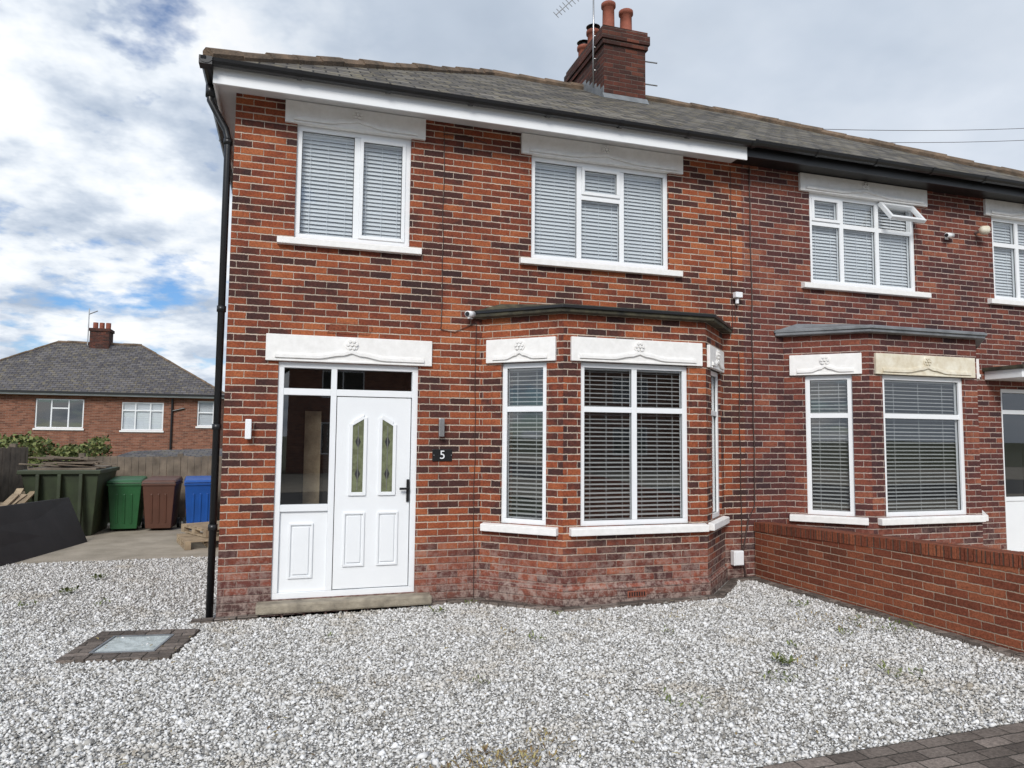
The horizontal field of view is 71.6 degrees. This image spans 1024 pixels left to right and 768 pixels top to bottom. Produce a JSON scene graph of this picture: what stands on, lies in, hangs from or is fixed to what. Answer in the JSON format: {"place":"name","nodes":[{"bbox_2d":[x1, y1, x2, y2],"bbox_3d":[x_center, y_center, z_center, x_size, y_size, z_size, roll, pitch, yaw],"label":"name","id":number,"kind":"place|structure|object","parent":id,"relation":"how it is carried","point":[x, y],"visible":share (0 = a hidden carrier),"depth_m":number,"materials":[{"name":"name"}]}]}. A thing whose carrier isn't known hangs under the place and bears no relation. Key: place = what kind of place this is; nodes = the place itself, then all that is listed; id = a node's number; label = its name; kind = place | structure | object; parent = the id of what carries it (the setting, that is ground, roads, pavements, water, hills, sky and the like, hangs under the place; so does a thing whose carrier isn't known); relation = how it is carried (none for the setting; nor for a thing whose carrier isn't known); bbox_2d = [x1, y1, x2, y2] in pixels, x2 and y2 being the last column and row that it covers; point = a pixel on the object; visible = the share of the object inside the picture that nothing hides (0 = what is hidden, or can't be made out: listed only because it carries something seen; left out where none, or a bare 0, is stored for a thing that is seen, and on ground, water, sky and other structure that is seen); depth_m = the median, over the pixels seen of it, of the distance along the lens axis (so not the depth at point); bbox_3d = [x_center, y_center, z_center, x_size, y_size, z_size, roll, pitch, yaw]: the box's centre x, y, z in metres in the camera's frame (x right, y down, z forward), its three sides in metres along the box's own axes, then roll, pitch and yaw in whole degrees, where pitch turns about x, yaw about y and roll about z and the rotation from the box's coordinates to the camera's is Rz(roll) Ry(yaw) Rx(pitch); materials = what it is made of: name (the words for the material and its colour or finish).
{"place":"outdoors","nodes":[
{"label":"outdoors","id":0,"kind":"place"},
{"bbox_2d":[261,605,425,618],"bbox_3d":[-1.707,2.379,7.290,1.650,0.160,0.119,2,-4,-17],"label":"doorstep base","id":1,"kind":"object","parent":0,"point":[295,614],"visible":0.2,"depth_m":7.14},
{"bbox_2d":[0,556,1023,767],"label":"gravel","id":2,"kind":"structure","parent":0,"point":[64,678],"depth_m":5.20,"materials":[{"name":"gravel"}]},
{"bbox_2d":[447,743,545,767],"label":"dry grass","id":3,"kind":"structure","parent":2,"relation":"on","point":[484,748],"depth_m":3.90,"materials":[{"name":"beige plant"}]},
{"bbox_2d":[509,727,576,760],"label":"dry grass","id":4,"kind":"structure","parent":2,"relation":"on","point":[531,747],"depth_m":4.05,"materials":[{"name":"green plant"}]},
{"bbox_2d":[658,687,708,707],"bbox_3d":[1.133,2.089,4.724,0.321,0.053,0.295,-2,-5,29],"label":"weed","id":5,"kind":"object","parent":2,"relation":"on","point":[669,695],"visible":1,"depth_m":4.73,"materials":[{"name":"green plant"}]},
{"bbox_2d":[758,668,802,682],"bbox_3d":[1.949,2.110,5.157,0.265,0.058,0.244,2,-4,-17],"label":"weed","id":6,"kind":"object","parent":2,"relation":"on","point":[769,671],"visible":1,"depth_m":5.16,"materials":[{"name":"green plant"}]},
{"bbox_2d":[770,651,797,663],"bbox_3d":[2.108,2.131,5.524,0.184,0.068,0.184,1,-4,-6],"label":"weed","id":7,"kind":"object","parent":2,"relation":"on","point":[781,659],"visible":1,"depth_m":5.52,"materials":[{"name":"green plant"}]},
{"bbox_2d":[848,613,916,632],"bbox_3d":[3.388,2.192,6.550,0.498,0.070,0.547,3,-5,-30],"label":"weed","id":8,"kind":"object","parent":2,"relation":"on","point":[887,625],"visible":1,"depth_m":6.50,"materials":[{"name":"green plant"}]},
{"bbox_2d":[0,558,1023,767],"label":"gravel driveway","id":9,"kind":"structure","parent":0,"point":[378,749],"depth_m":4.88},
{"bbox_2d":[56,629,199,663],"bbox_3d":[-3.260,2.268,6.110,0.860,0.078,0.860,1,-4,-8],"label":"inspection cover","id":10,"kind":"object","parent":9,"relation":"on","point":[132,645],"visible":0.85,"depth_m":6.04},
{"bbox_2d":[18,600,1002,767],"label":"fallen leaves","id":11,"kind":"object","parent":9,"relation":"on","point":[268,727],"visible":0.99,"depth_m":5.07,"materials":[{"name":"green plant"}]},
{"bbox_2d":[796,609,871,627],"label":"dry grass","id":12,"kind":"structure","parent":9,"relation":"on","point":[860,626],"depth_m":6.70,"materials":[{"name":"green plant"}]},
{"bbox_2d":[877,659,922,679],"bbox_3d":[2.839,2.104,5.225,0.328,0.070,0.240,-3,-6,43],"label":"weed","id":13,"kind":"object","parent":9,"relation":"on","point":[900,669],"visible":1,"depth_m":5.24,"materials":[{"name":"green plant"}]},
{"bbox_2d":[0,0,1023,391],"label":"sky","id":14,"kind":"structure","parent":0,"point":[112,159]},
{"bbox_2d":[577,23,599,44],"bbox_3d":[1.396,-6.348,12.969,0.260,0.180,0.690,2,-4,-17],"label":"chimney cowl","id":15,"kind":"object","parent":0,"point":[584,41],"visible":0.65,"depth_m":12.77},
{"bbox_2d":[755,722,1023,767],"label":"block paved apron","id":16,"kind":"object","parent":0,"point":[1001,746],"depth_m":3.97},
{"bbox_2d":[826,128,1023,142],"bbox_3d":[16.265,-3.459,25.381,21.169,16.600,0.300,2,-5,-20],"label":"overhead wires","id":17,"kind":"object","parent":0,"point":[931,130],"visible":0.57,"depth_m":25.31,"materials":[{"name":"black metal"}]},
{"bbox_3d":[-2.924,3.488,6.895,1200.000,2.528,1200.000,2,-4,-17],"label":"ground","id":18,"kind":"structure","parent":0,"visible":0},
{"bbox_2d":[0,430,112,467],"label":"hedge","id":19,"kind":"object","parent":18,"relation":"on","point":[68,450],"visible":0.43,"depth_m":14.72,"materials":[{"name":"green plant"}]},
{"bbox_2d":[0,394,223,465],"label":"walls","id":20,"kind":"structure","parent":18,"relation":"on","point":[102,414],"depth_m":33.54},
{"bbox_2d":[0,393,213,398],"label":"soffit","id":21,"kind":"structure","parent":20,"relation":"attached to","point":[117,396],"depth_m":33.57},
{"bbox_2d":[0,392,223,398],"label":"fascia","id":22,"kind":"structure","parent":21,"relation":"attached to","point":[104,395],"depth_m":33.14,"materials":[{"name":"white plastic"}]},
{"bbox_2d":[0,343,224,394],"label":"roof","id":23,"kind":"structure","parent":20,"relation":"on","point":[86,368],"depth_m":34.77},
{"bbox_2d":[89,328,114,348],"bbox_3d":[-21.598,-1.947,37.310,1.000,1.850,1.000,2,-4,-17],"label":"chimney","id":24,"kind":"object","parent":23,"relation":"on","point":[102,338],"visible":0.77,"depth_m":36.93,"materials":[{"name":"brick"}]},
{"bbox_2d":[93,322,110,328],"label":"chimney pots","id":25,"kind":"object","parent":24,"relation":"on","point":[102,325],"visible":0.66,"depth_m":37.30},
{"bbox_2d":[0,390,224,396],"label":"gutter","id":26,"kind":"object","parent":23,"relation":"attached to","point":[112,393],"visible":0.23,"depth_m":33.13,"materials":[{"name":"black plastic"}]},
{"bbox_2d":[0,340,224,393],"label":"ridge tiles","id":27,"kind":"object","parent":23,"relation":"attached to","point":[127,344],"visible":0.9,"depth_m":36.69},
{"bbox_2d":[32,426,211,431],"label":"window sills","id":28,"kind":"object","parent":20,"relation":"attached to","point":[119,430],"visible":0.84,"depth_m":33.56,"materials":[{"name":"white paint"}]},
{"bbox_2d":[36,400,210,426],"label":"rooms","id":29,"kind":"object","parent":20,"relation":"attached to","point":[59,417],"visible":0.24,"depth_m":33.43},
{"bbox_2d":[34,398,213,430],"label":"window frames","id":30,"kind":"structure","parent":20,"relation":"attached to","point":[135,410],"depth_m":33.75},
{"bbox_2d":[122,402,212,428],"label":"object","id":31,"kind":"object","parent":30,"relation":"attached to","point":[156,420],"visible":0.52,"depth_m":34.13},
{"bbox_2d":[169,399,173,449],"bbox_3d":[-16.437,3.655,34.102,0.092,5.900,0.092,4,-5,-40],"label":"downpipe","id":32,"kind":"object","parent":20,"relation":"attached to","point":[171,425],"visible":0.43,"depth_m":34.19,"materials":[{"name":"black plastic"}]},
{"bbox_2d":[15,522,218,563],"bbox_3d":[-7.158,2.667,12.194,5.000,0.001,4.700,2,-4,-17],"label":"concrete pad","id":33,"kind":"object","parent":18,"relation":"on","point":[108,543],"visible":0.33,"depth_m":11.30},
{"bbox_2d":[0,444,28,501],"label":"wooden fence","id":34,"kind":"object","parent":33,"relation":"on","point":[12,456],"visible":0.56,"depth_m":13.09,"materials":[{"name":"grey wood"}]},
{"bbox_2d":[0,488,33,505],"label":"timber pile","id":35,"kind":"object","parent":33,"relation":"on","point":[18,496],"visible":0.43,"depth_m":11.36,"materials":[{"name":"brown wood"}]},
{"bbox_2d":[0,497,87,565],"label":"sheet panel","id":36,"kind":"object","parent":33,"relation":"on","point":[29,530],"visible":1,"depth_m":10.74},
{"bbox_2d":[17,455,119,535],"bbox_3d":[-8.069,2.011,13.038,1.456,1.425,1.520,2,-4,-17],"label":"metal skip","id":37,"kind":"object","parent":33,"relation":"on","point":[80,483],"visible":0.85,"depth_m":12.55,"materials":[{"name":"green metal"}]},
{"bbox_2d":[107,476,146,528],"bbox_3d":[-7.300,2.264,13.468,0.614,0.999,0.793,2,-4,-17],"label":"wheelie bin","id":38,"kind":"object","parent":33,"relation":"on","point":[126,499],"visible":0.9,"depth_m":13.19,"materials":[{"name":"green plastic"}]},
{"bbox_2d":[79,453,221,522],"bbox_3d":[-6.599,2.142,14.594,4.153,1.420,0.124,2,-4,-15],"label":"wooden fence","id":39,"kind":"object","parent":33,"relation":"on","point":[179,463],"visible":0.3,"depth_m":14.46,"materials":[{"name":"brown wood"}]},
{"bbox_2d":[142,476,182,528],"bbox_3d":[-6.700,2.279,13.602,0.596,0.999,0.778,2,-4,-14],"label":"wheelie bin","id":40,"kind":"object","parent":33,"relation":"on","point":[161,496],"visible":1,"depth_m":13.31,"materials":[{"name":"brown plastic"}]},
{"bbox_2d":[183,476,210,523],"bbox_3d":[-6.041,2.296,13.754,0.596,0.999,0.778,2,-5,-24],"label":"wheelie bin","id":41,"kind":"object","parent":33,"relation":"on","point":[197,492],"visible":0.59,"depth_m":13.45,"materials":[{"name":"blue plastic"}]},
{"bbox_2d":[176,532,218,549],"bbox_3d":[-5.056,2.584,11.764,0.800,0.130,1.020,3,-5,-31],"label":"pallet","id":42,"kind":"object","parent":33,"relation":"on","point":[184,540],"visible":0.48,"depth_m":11.48,"materials":[{"name":"brown wood"}]},
{"bbox_2d":[181,521,219,537],"bbox_3d":[-5.046,2.471,12.142,1.020,0.130,0.800,-4,-6,44],"label":"pallet","id":43,"kind":"object","parent":42,"relation":"on","point":[197,528],"visible":0.45,"depth_m":11.94,"materials":[{"name":"brown wood"}]},
{"bbox_2d":[117,448,221,514],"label":"wooden fence","id":44,"kind":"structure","parent":18,"relation":"on","point":[174,453],"depth_m":20.70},
{"bbox_2d":[255,592,431,614],"bbox_3d":[-1.701,2.249,7.285,1.750,0.098,0.188,2,-4,-17],"label":"doorstep","id":45,"kind":"object","parent":18,"relation":"on","point":[331,604],"visible":1,"depth_m":7.21,"materials":[{"name":"concrete"}]},
{"bbox_2d":[216,93,746,616],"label":"walls","id":46,"kind":"structure","parent":18,"relation":"on","point":[480,193],"depth_m":7.76,"materials":[{"name":"red brick"}]},
{"bbox_2d":[205,84,232,617],"bbox_3d":[-3.054,-0.390,7.175,0.276,5.400,0.106,2,-4,-17],"label":"downpipe","id":47,"kind":"object","parent":46,"relation":"attached to","point":[210,95],"visible":0.97,"depth_m":7.18,"materials":[{"name":"black plastic"}]},
{"bbox_2d":[245,419,251,438],"bbox_3d":[-2.654,0.455,7.147,0.060,0.202,0.089,2,-4,-17],"label":"wall light","id":48,"kind":"object","parent":46,"relation":"attached to","point":[248,427],"visible":1,"depth_m":7.11,"materials":[{"name":"white plastic"}]},
{"bbox_2d":[271,361,417,599],"bbox_3d":[-1.742,0.997,7.504,1.459,2.420,0.080,2,-4,-17],"label":"door frame","id":49,"kind":"object","parent":46,"relation":"attached to","point":[333,392],"visible":0.98,"depth_m":7.44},
{"bbox_2d":[277,397,410,592],"bbox_3d":[-1.747,1.142,7.490,1.324,2.008,0.053,2,-4,-17],"label":"door panel","id":50,"kind":"structure","parent":49,"relation":"attached to","point":[302,551],"depth_m":7.49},
{"bbox_2d":[342,415,397,566],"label":"door leaf details","id":51,"kind":"object","parent":50,"relation":"attached to","point":[353,539],"depth_m":7.53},
{"bbox_2d":[351,420,392,491],"bbox_3d":[-1.488,0.762,7.569,0.425,0.770,0.008,2,-4,-17],"label":"door glass","id":52,"kind":"object","parent":50,"relation":"in","point":[356,485],"visible":1,"depth_m":7.56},
{"bbox_2d":[355,436,389,479],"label":"door glass diamonds","id":53,"kind":"object","parent":52,"relation":"attached to","point":[357,441],"depth_m":7.53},
{"bbox_2d":[399,479,408,501],"bbox_3d":[-1.156,1.145,7.616,0.110,0.240,0.065,2,-4,-17],"label":"door handle","id":54,"kind":"object","parent":50,"relation":"attached to","point":[407,490],"visible":1,"depth_m":7.63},
{"bbox_2d":[280,368,411,588],"bbox_3d":[-1.887,1.003,7.963,1.480,2.600,0.819,2,-4,-17],"label":"hall room","id":55,"kind":"object","parent":46,"relation":"attached to","point":[295,407],"depth_m":8.24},
{"bbox_2d":[302,411,321,503],"bbox_3d":[-2.300,1.276,8.118,0.180,1.930,0.060,2,-4,-17],"label":"hall inner door","id":56,"kind":"structure","parent":55,"relation":"attached to","point":[311,467],"depth_m":8.12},
{"bbox_2d":[327,322,372,334],"bbox_3d":[-1.721,-0.595,7.557,0.480,0.130,0.005,2,-4,-17],"label":"brick patch","id":57,"kind":"object","parent":46,"relation":"attached to","point":[356,328],"visible":1,"depth_m":7.55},
{"bbox_2d":[438,418,444,436],"bbox_3d":[-0.772,0.476,7.733,0.060,0.202,0.089,2,-4,-17],"label":"wall light","id":58,"kind":"object","parent":46,"relation":"attached to","point":[441,423],"visible":1,"depth_m":7.69,"materials":[{"name":"metal"}]},
{"bbox_2d":[432,449,451,460],"bbox_3d":[-0.762,0.777,7.751,0.220,0.130,0.018,2,-4,-17],"label":"house number sign","id":59,"kind":"object","parent":46,"relation":"attached to","point":[441,454],"visible":1,"depth_m":7.75,"materials":[{"name":"black plastic"}]},
{"bbox_2d":[217,84,736,162],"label":"soffit","id":60,"kind":"structure","parent":46,"relation":"attached to","point":[228,97],"depth_m":7.96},
{"bbox_2d":[213,67,746,171],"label":"fascia","id":61,"kind":"structure","parent":60,"relation":"attached to","point":[279,84],"depth_m":7.73,"materials":[{"name":"white plastic"}]},
{"bbox_2d":[199,54,756,192],"bbox_3d":[-1.201,-2.775,11.577,6.314,0.080,8.004,2,-4,-17],"label":"gutter","id":62,"kind":"object","parent":61,"relation":"attached to","point":[207,63],"visible":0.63,"depth_m":7.64,"materials":[{"name":"black plastic"}]},
{"bbox_2d":[754,139,1023,188],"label":"gutter","id":63,"kind":"object","parent":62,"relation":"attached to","point":[820,153],"visible":0.94,"depth_m":9.32,"materials":[{"name":"black plastic"}]},
{"bbox_2d":[747,147,1023,196],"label":"fascia","id":64,"kind":"structure","parent":61,"relation":"attached to","point":[780,156],"depth_m":9.43,"materials":[{"name":"black plastic"}]},
{"bbox_2d":[300,133,679,518],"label":"blinds","id":65,"kind":"object","parent":46,"relation":"attached to","point":[620,378],"visible":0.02,"depth_m":8.19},
{"bbox_2d":[265,99,723,372],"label":"window lintels","id":66,"kind":"object","parent":46,"relation":"attached to","point":[292,343],"visible":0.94,"depth_m":7.73,"materials":[{"name":"white paint"}]},
{"bbox_2d":[275,110,724,371],"bbox_3d":[0.185,-1.564,7.820,5.241,2.760,0.706,2,-4,-17],"label":"lintel decorative moulding","id":67,"kind":"object","parent":66,"relation":"attached to","point":[351,345],"visible":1,"depth_m":7.71,"materials":[{"name":"white paint"}]},
{"bbox_2d":[243,61,748,139],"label":"roof","id":68,"kind":"structure","parent":46,"relation":"on","point":[519,91],"depth_m":9.25,"materials":[{"name":"tile"}]},
{"bbox_2d":[203,47,583,89],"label":"ridge tiles","id":69,"kind":"object","parent":68,"relation":"attached to","point":[277,57],"visible":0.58,"depth_m":8.92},
{"bbox_2d":[564,24,649,103],"bbox_3d":[1.645,-5.014,12.600,0.880,1.750,1.720,2,-4,-17],"label":"chimney","id":70,"kind":"object","parent":68,"relation":"on","point":[619,63],"visible":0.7,"depth_m":11.88,"materials":[{"name":"brick"}]},
{"bbox_2d":[593,0,597,86],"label":"tv aerial","id":71,"kind":"object","parent":70,"relation":"attached to","point":[593,45],"visible":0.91,"depth_m":11.98,"materials":[{"name":"metal"}]},
{"bbox_2d":[577,0,632,56],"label":"chimney pots","id":72,"kind":"object","parent":70,"relation":"on","point":[608,7],"visible":0.41,"depth_m":12.19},
{"bbox_2d":[582,80,648,103],"bbox_3d":[1.760,-5.000,12.230,0.820,0.703,0.970,2,-4,-17],"label":"chimney flashing","id":73,"kind":"object","parent":70,"relation":"attached to","point":[595,89],"visible":0.65,"depth_m":11.85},
{"bbox_2d":[277,236,729,536],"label":"window sills","id":74,"kind":"object","parent":46,"relation":"attached to","point":[716,524],"visible":0.99,"depth_m":7.67,"materials":[{"name":"white paint"}]},
{"bbox_2d":[294,125,718,525],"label":"window frames","id":75,"kind":"structure","parent":46,"relation":"attached to","point":[580,195],"depth_m":7.84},
{"bbox_2d":[300,133,660,265],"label":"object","id":76,"kind":"object","parent":75,"relation":"attached to","point":[382,229],"visible":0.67,"depth_m":8.43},
{"bbox_2d":[300,132,715,520],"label":"window seals","id":77,"kind":"object","parent":75,"relation":"attached to","point":[542,367],"depth_m":7.86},
{"bbox_2d":[508,368,679,519],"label":"grey blinds","id":78,"kind":"object","parent":75,"relation":"attached to","point":[641,428],"visible":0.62,"depth_m":7.82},
{"bbox_2d":[480,304,547,309],"bbox_3d":[1.264,-0.844,8.126,3.279,0.094,0.732,2,-4,-17],"label":"bay roof covering","id":79,"kind":"object","parent":46,"relation":"attached to","point":[505,306],"visible":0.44,"depth_m":8.04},
{"bbox_2d":[441,134,754,596],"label":"cables","id":80,"kind":"object","parent":46,"relation":"attached to","point":[738,361],"visible":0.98,"depth_m":8.89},
{"bbox_2d":[471,303,731,333],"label":"bay roof","id":81,"kind":"structure","parent":46,"relation":"attached to","point":[717,324],"depth_m":7.76,"materials":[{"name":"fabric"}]},
{"bbox_2d":[475,304,732,329],"bbox_3d":[1.272,-0.769,8.091,3.407,0.032,0.793,2,-4,-17],"label":"bay roof edge","id":82,"kind":"object","parent":81,"relation":"attached to","point":[609,309],"visible":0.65,"depth_m":7.71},
{"bbox_2d":[628,590,645,597],"bbox_3d":[1.335,2.240,7.577,0.220,0.065,0.008,2,-4,-17],"label":"air brick","id":83,"kind":"object","parent":46,"relation":"attached to","point":[641,593],"visible":1,"depth_m":7.58,"materials":[{"name":"brick"}]},
{"bbox_2d":[731,550,743,565],"bbox_3d":[2.767,2.134,8.711,0.140,0.180,0.094,2,-4,-17],"label":"junction box","id":84,"kind":"object","parent":46,"relation":"attached to","point":[737,557],"visible":1,"depth_m":8.67,"materials":[{"name":"white plastic"}]},
{"bbox_2d":[190,576,1023,660],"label":"paver edging","id":85,"kind":"object","parent":18,"relation":"on","point":[727,587],"visible":0.33,"depth_m":7.33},
{"bbox_2d":[741,164,1023,575],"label":"walls","id":86,"kind":"structure","parent":18,"relation":"on","point":[954,276],"depth_m":9.21,"materials":[{"name":"brown brick"}]},
{"bbox_2d":[782,324,859,328],"bbox_3d":[5.131,-0.720,9.323,3.317,0.094,0.732,2,-4,-17],"label":"bay roof covering","id":87,"kind":"object","parent":86,"relation":"attached to","point":[795,326],"visible":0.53,"depth_m":9.21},
{"bbox_2d":[645,101,1023,181],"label":"roof","id":88,"kind":"structure","parent":86,"relation":"on","point":[748,128],"depth_m":11.02,"materials":[{"name":"tile"}]},
{"bbox_2d":[645,95,1023,177],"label":"ridge tiles","id":89,"kind":"object","parent":88,"relation":"attached to","point":[946,157],"visible":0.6,"depth_m":12.54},
{"bbox_2d":[732,157,1023,203],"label":"soffit","id":90,"kind":"structure","parent":86,"relation":"attached to","point":[770,164],"depth_m":9.67,"materials":[{"name":"black plastic"}]},
{"bbox_2d":[775,325,984,347],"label":"bay roof","id":91,"kind":"structure","parent":86,"relation":"attached to","point":[979,339],"depth_m":8.93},
{"bbox_2d":[774,325,986,336],"bbox_3d":[5.139,-0.645,9.289,3.447,0.032,0.793,2,-4,-17],"label":"bay roof edge","id":92,"kind":"object","parent":91,"relation":"attached to","point":[884,327],"visible":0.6,"depth_m":8.90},
{"bbox_2d":[789,172,1023,379],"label":"window lintels","id":93,"kind":"object","parent":86,"relation":"attached to","point":[845,360],"visible":0.78,"depth_m":9.57,"materials":[{"name":"white paint"}]},
{"bbox_2d":[790,282,1023,525],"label":"window sills","id":94,"kind":"object","parent":86,"relation":"attached to","point":[983,517],"visible":0.88,"depth_m":8.94,"materials":[{"name":"white paint"}]},
{"bbox_2d":[797,182,1023,380],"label":"lintel decorative moulding","id":95,"kind":"object","parent":86,"relation":"attached to","point":[824,360],"visible":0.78,"depth_m":9.58,"materials":[{"name":"white paint"}]},
{"bbox_2d":[805,193,1023,551],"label":"window frames","id":96,"kind":"structure","parent":86,"relation":"attached to","point":[1014,507],"depth_m":9.61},
{"bbox_2d":[810,380,957,511],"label":"grey blinds","id":97,"kind":"object","parent":96,"relation":"attached to","point":[894,435],"visible":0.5,"depth_m":9.01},
{"bbox_2d":[810,201,1023,511],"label":"window seals","id":98,"kind":"object","parent":96,"relation":"attached to","point":[903,380],"depth_m":9.17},
{"bbox_2d":[812,202,1023,297],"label":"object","id":99,"kind":"object","parent":96,"relation":"attached to","point":[865,275],"visible":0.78,"depth_m":9.88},
{"bbox_2d":[810,203,1023,509],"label":"window blinds","id":100,"kind":"object","parent":86,"relation":"attached to","point":[1013,429],"visible":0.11,"depth_m":9.45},
{"bbox_2d":[874,353,975,377],"bbox_3d":[5.236,-0.229,8.999,1.600,0.260,0.064,2,-4,-17],"label":"window lintel","id":101,"kind":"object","parent":86,"relation":"attached to","point":[888,360],"visible":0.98,"depth_m":8.94,"materials":[{"name":"beige paint"}]},
{"bbox_2d":[882,356,971,377],"bbox_3d":[5.250,-0.226,8.954,1.420,0.246,0.036,2,-4,-17],"label":"lintel decorative moulding","id":102,"kind":"object","parent":101,"relation":"attached to","point":[927,361],"visible":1,"depth_m":8.95,"materials":[{"name":"beige paint"}]},
{"bbox_2d":[974,226,990,234],"bbox_3d":[6.761,-2.201,10.203,0.152,0.130,0.223,2,-4,-17],"label":"outdoor lamp","id":103,"kind":"object","parent":86,"relation":"attached to","point":[984,230],"visible":1,"depth_m":10.13,"materials":[{"name":"plastic"}]},
{"bbox_2d":[982,364,1023,371],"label":"canopy roof","id":104,"kind":"structure","parent":86,"relation":"attached to","point":[1003,367],"depth_m":9.87,"materials":[{"name":"fabric"}]},
{"bbox_2d":[985,368,1023,381],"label":"door canopy","id":105,"kind":"object","parent":86,"relation":"attached to","point":[1010,375],"visible":1,"depth_m":9.92,"materials":[{"name":"white plastic"}]},
{"bbox_2d":[755,531,1023,652],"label":"brickwork","id":106,"kind":"object","parent":18,"relation":"on","point":[983,602],"visible":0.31,"depth_m":6.73,"materials":[{"name":"brick"}]},
{"bbox_2d":[754,522,1023,568],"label":"coping","id":107,"kind":"object","parent":106,"relation":"on","point":[995,556],"visible":1,"depth_m":6.82,"materials":[{"name":"brick"}]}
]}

